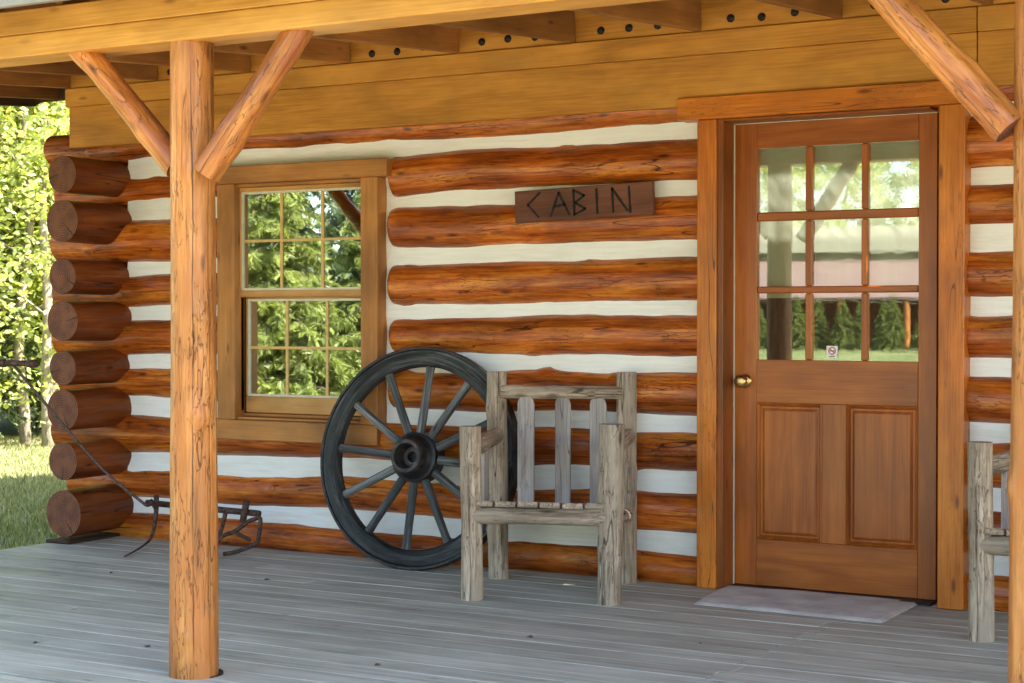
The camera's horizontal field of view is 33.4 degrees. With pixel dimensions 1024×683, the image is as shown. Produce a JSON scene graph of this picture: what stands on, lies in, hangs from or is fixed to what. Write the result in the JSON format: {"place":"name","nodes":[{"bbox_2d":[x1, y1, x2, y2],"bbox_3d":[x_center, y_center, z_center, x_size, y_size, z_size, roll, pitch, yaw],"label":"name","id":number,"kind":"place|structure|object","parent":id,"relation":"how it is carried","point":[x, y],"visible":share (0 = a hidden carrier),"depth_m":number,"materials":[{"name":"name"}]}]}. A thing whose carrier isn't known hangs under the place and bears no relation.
{"place":"outdoors","nodes":[
{"label":"outdoors","id":0,"kind":"place"},
{"bbox_2d":[0,401,67,549],"bbox_3d":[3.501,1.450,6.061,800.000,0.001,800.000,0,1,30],"label":"ground","id":1,"kind":"structure","parent":0,"point":[7,428],"depth_m":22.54,"materials":[{"name":"green plant"}]},
{"bbox_2d":[0,214,52,439],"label":"conifer tree","id":2,"kind":"object","parent":1,"relation":"on","point":[29,352],"visible":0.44,"depth_m":20.50,"materials":[{"name":"green plant"}]},
{"bbox_2d":[0,108,52,348],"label":"leafy tree","id":3,"kind":"object","parent":1,"relation":"on","point":[21,230],"visible":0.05,"depth_m":20.74,"materials":[{"name":"plant"}]},
{"bbox_2d":[0,107,57,435],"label":"conifer tree","id":4,"kind":"object","parent":1,"relation":"on","point":[35,420],"visible":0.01,"depth_m":22.26,"materials":[{"name":"green plant"}]},
{"bbox_2d":[0,101,67,435],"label":"leafy tree","id":5,"kind":"object","parent":1,"relation":"on","point":[3,288],"visible":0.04,"depth_m":19.92,"materials":[{"name":"green plant"}]},
{"bbox_2d":[0,106,67,414],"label":"leafy tree","id":6,"kind":"object","parent":1,"relation":"on","point":[39,293],"visible":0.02,"depth_m":20.61,"materials":[{"name":"green plant"}]},
{"bbox_2d":[0,101,68,448],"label":"leafy tree","id":7,"kind":"object","parent":1,"relation":"on","point":[9,126],"visible":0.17,"depth_m":19.61,"materials":[{"name":"green plant"}]},
{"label":"porch skirt","id":8,"kind":"structure","parent":1,"relation":"on","visible":0},
{"bbox_2d":[0,536,1007,682],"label":"porch floor","id":9,"kind":"structure","parent":8,"relation":"on","point":[299,617],"depth_m":6.44,"materials":[{"name":"grey wood"}]},
{"bbox_2d":[0,359,262,556],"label":"hand cultivator","id":10,"kind":"object","parent":9,"relation":"on","point":[245,511],"visible":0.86,"depth_m":8.61,"materials":[{"name":"metal"}]},
{"bbox_2d":[320,347,516,569],"bbox_3d":[-0.444,0.549,8.052,1.052,1.052,0.248,0,-8,26],"label":"wagon wheel","id":11,"kind":"object","parent":9,"relation":"on","point":[417,456],"visible":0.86,"depth_m":8.05,"materials":[{"name":"black wood"}]},
{"bbox_2d":[0,0,1023,682],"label":"log cabin","id":12,"kind":"object","parent":9,"relation":"on","point":[276,228],"visible":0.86,"depth_m":7.59,"materials":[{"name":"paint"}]},
{"bbox_2d":[216,158,394,445],"bbox_3d":[-1.046,-0.195,8.644,1.158,1.399,0.250,0,1,30],"label":"window","id":13,"kind":"structure","parent":12,"relation":"in","point":[244,413],"depth_m":8.64,"materials":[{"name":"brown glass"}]},
{"bbox_2d":[515,181,654,223],"bbox_3d":[0.324,-0.629,7.732,0.704,0.148,0.029,-1,0,30],"label":"cabin sign","id":14,"kind":"object","parent":12,"relation":"attached to","point":[595,201],"visible":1,"depth_m":7.71,"materials":[{"name":"brown wood"}]},
{"bbox_2d":[734,113,938,599],"bbox_3d":[1.362,0.061,7.265,0.896,2.016,0.116,0,1,30],"label":"door","id":15,"kind":"structure","parent":12,"relation":"in","point":[835,491],"depth_m":7.27,"materials":[{"name":"brown wood"}]},
{"bbox_2d":[760,141,918,297],"bbox_3d":[1.418,-0.538,7.325,0.820,0.703,0.009,0,1,30],"label":"curtain","id":16,"kind":"object","parent":12,"relation":"hanging from","point":[894,260],"visible":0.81,"depth_m":7.33,"materials":[{"name":"white fabric"}]},
{"bbox_2d":[459,371,637,605],"bbox_3d":[0.174,0.610,7.387,0.708,0.942,0.703,0,1,11],"label":"log chair","id":17,"kind":"object","parent":9,"relation":"on","point":[609,510],"visible":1,"depth_m":7.58,"materials":[{"name":"grey wood"}]},
{"bbox_2d":[693,585,916,623],"bbox_3d":[1.185,1.076,7.040,0.876,0.013,0.541,0,1,30],"label":"door mat","id":18,"kind":"object","parent":9,"relation":"on","point":[843,607],"depth_m":6.98,"materials":[{"name":"grey fabric"}]},
{"bbox_2d":[967,441,1009,642],"bbox_3d":[2.131,0.626,6.309,0.708,0.942,0.702,1,1,37],"label":"log chair","id":19,"kind":"object","parent":9,"relation":"on","point":[987,541],"visible":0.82,"depth_m":6.22,"materials":[{"name":"grey wood"}]}
]}

